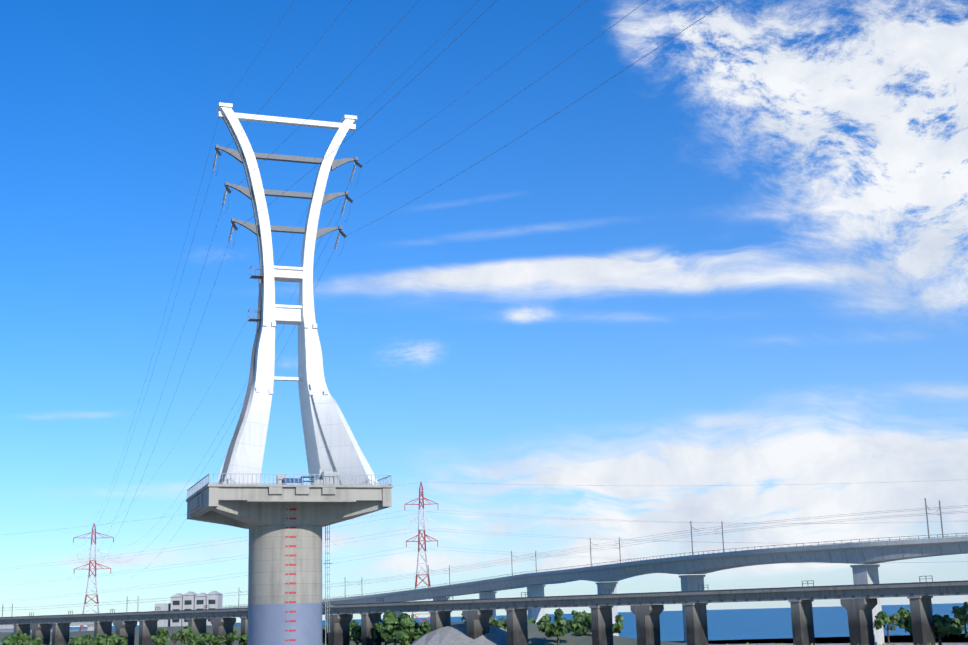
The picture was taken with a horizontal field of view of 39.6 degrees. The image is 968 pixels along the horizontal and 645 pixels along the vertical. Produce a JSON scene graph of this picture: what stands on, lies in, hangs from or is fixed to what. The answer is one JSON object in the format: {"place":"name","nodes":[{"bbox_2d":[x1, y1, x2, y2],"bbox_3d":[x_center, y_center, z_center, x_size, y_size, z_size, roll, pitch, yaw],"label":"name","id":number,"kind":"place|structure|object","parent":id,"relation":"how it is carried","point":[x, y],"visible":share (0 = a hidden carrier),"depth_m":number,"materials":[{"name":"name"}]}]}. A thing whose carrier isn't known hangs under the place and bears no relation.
{"place":"outdoors","nodes":[
{"label":"outdoors","id":0,"kind":"place"},
{"bbox_2d":[248,525,321,604],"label":"tower pier","id":1,"kind":"structure","parent":0,"point":[268,569],"depth_m":140.38,"materials":[{"name":"grey concrete"}]},
{"bbox_2d":[285,508,296,640],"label":"depth markings","id":2,"kind":"object","parent":1,"relation":"attached to","point":[291,574],"visible":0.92,"depth_m":139.62,"materials":[{"name":"red paint"}]},
{"bbox_2d":[323,525,331,644],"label":"ladder","id":3,"kind":"object","parent":1,"relation":"attached to","point":[327,567],"visible":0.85,"depth_m":143.48,"materials":[{"name":"grey metal"}]},
{"bbox_2d":[248,603,321,644],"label":"painted pillar base","id":4,"kind":"object","parent":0,"point":[268,624],"visible":1,"depth_m":138.96,"materials":[{"name":"blue paint"}]},
{"bbox_2d":[215,113,357,484],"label":"steel tower arms","id":5,"kind":"object","parent":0,"point":[248,192],"visible":0.94,"depth_m":150.93},
{"bbox_2d":[186,484,392,528],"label":"tower pier cap","id":6,"kind":"object","parent":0,"point":[245,506],"visible":1,"depth_m":139.16,"materials":[{"name":"grey concrete"}]},
{"bbox_2d":[187,473,391,497],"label":"tower deck railing","id":7,"kind":"object","parent":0,"point":[205,481],"visible":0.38,"depth_m":137.97,"materials":[{"name":"grey metal"}]},
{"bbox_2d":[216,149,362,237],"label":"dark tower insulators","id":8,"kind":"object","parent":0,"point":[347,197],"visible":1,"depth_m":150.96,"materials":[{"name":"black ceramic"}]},
{"bbox_2d":[216,102,378,484],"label":"white tower legs","id":9,"kind":"object","parent":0,"point":[346,453],"visible":0.9,"depth_m":147.21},
{"bbox_2d":[283,476,313,484],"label":"solar table","id":10,"kind":"object","parent":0,"point":[291,480],"visible":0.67,"depth_m":137.52,"materials":[{"name":"blue glass"}]},
{"bbox_2d":[276,469,338,484],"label":"tower deck cabinets","id":11,"kind":"object","parent":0,"point":[326,478],"visible":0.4,"depth_m":138.49,"materials":[{"name":"grey metal"}]},
{"bbox_2d":[0,620,686,644],"bbox_3d":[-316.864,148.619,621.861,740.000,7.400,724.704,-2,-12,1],"label":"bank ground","id":12,"kind":"structure","parent":0,"point":[536,636],"depth_m":303.98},
{"bbox_2d":[73,523,113,630],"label":"pylon bands","id":13,"kind":"object","parent":12,"relation":"on","point":[89,575],"depth_m":655.87,"materials":[{"name":"red metal"}]},
{"bbox_2d":[411,623,506,644],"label":"gravel heap","id":14,"kind":"object","parent":12,"relation":"on","point":[455,634],"depth_m":284.77,"materials":[{"name":"grey gravel"}]},
{"bbox_2d":[1,602,967,644],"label":"distant bushes","id":15,"kind":"object","parent":12,"relation":"on","point":[404,634],"depth_m":289.16,"materials":[{"name":"green plant"}]},
{"bbox_2d":[404,482,437,623],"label":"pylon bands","id":16,"kind":"object","parent":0,"point":[419,532],"depth_m":548.22,"materials":[{"name":"red metal"}]},
{"bbox_2d":[2,480,967,601],"bbox_3d":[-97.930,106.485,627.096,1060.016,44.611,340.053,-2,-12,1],"label":"second line conductors","id":17,"kind":"object","parent":16,"relation":"attached to","point":[477,533],"visible":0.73,"depth_m":543.65,"materials":[{"name":"blue metal"}]},
{"bbox_2d":[0,603,967,640],"bbox_3d":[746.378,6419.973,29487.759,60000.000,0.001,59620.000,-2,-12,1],"label":"sea water","id":18,"kind":"structure","parent":0,"point":[740,624],"depth_m":844.47,"materials":[{"name":"blue liquid"}]},
{"bbox_2d":[0,576,967,623],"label":"bridge","id":19,"kind":"structure","parent":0,"point":[772,599],"depth_m":267.84,"materials":[{"name":"grey concrete"}]},
{"bbox_2d":[0,629,967,644],"bbox_3d":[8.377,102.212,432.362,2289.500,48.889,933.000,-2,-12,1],"label":"riverbed ground","id":20,"kind":"structure","parent":0,"point":[956,639],"depth_m":400.84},
{"bbox_2d":[155,591,222,626],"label":"distant buildings","id":21,"kind":"structure","parent":20,"relation":"on","point":[216,596],"depth_m":460.85,"materials":[{"name":"white concrete"}]},
{"bbox_2d":[172,600,214,621],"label":"windows","id":22,"kind":"structure","parent":21,"relation":"attached to","point":[188,602],"depth_m":460.38,"materials":[{"name":"grey glass"}]},
{"bbox_2d":[84,0,727,579],"bbox_3d":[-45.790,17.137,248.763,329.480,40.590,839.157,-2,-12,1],"label":"tower conductors","id":23,"kind":"object","parent":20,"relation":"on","point":[348,184],"visible":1,"depth_m":130.00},
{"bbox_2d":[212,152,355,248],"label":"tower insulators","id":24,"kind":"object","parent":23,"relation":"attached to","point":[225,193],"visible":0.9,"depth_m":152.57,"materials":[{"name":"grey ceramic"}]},
{"bbox_2d":[14,598,935,644],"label":"bridge piers","id":25,"kind":"structure","parent":20,"relation":"on","point":[860,620],"depth_m":264.07,"materials":[{"name":"grey concrete"}]},
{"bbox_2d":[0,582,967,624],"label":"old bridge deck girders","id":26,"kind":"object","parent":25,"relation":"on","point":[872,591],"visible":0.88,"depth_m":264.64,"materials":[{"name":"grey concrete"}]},
{"bbox_2d":[87,564,884,644],"bbox_3d":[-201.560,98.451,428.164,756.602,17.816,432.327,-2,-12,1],"label":"viaduct piers","id":27,"kind":"structure","parent":20,"relation":"on","point":[865,574],"depth_m":332.27,"materials":[{"name":"concrete"}]},
{"bbox_2d":[0,536,967,628],"bbox_3d":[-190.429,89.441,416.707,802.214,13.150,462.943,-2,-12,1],"label":"railway viaduct deck","id":28,"kind":"structure","parent":27,"relation":"on","point":[872,552],"depth_m":324.98,"materials":[{"name":"grey concrete"}]},
{"bbox_2d":[2,498,943,616],"bbox_3d":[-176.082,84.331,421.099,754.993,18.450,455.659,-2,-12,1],"label":"viaduct catenary masts","id":29,"kind":"object","parent":28,"relation":"on","point":[619,546],"visible":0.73,"depth_m":330.50},
{"bbox_2d":[6,533,967,625],"bbox_3d":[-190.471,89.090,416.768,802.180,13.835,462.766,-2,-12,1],"label":"viaduct railing","id":30,"kind":"object","parent":28,"relation":"on","point":[684,564],"visible":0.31,"depth_m":322.17,"materials":[{"name":"grey metal"}]},
{"bbox_2d":[727,642,959,644],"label":"grass tufts","id":31,"kind":"object","parent":20,"relation":"on","point":[858,644],"visible":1,"depth_m":144.57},
{"bbox_2d":[0,0,967,627],"label":"sky","id":32,"kind":"structure","parent":0,"point":[737,261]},
{"bbox_2d":[10,505,966,609],"bbox_3d":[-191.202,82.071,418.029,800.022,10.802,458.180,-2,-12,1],"label":"viaduct contact wires","id":33,"kind":"object","parent":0,"point":[597,546],"visible":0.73,"depth_m":358.93,"materials":[{"name":"black metal"}]}
]}

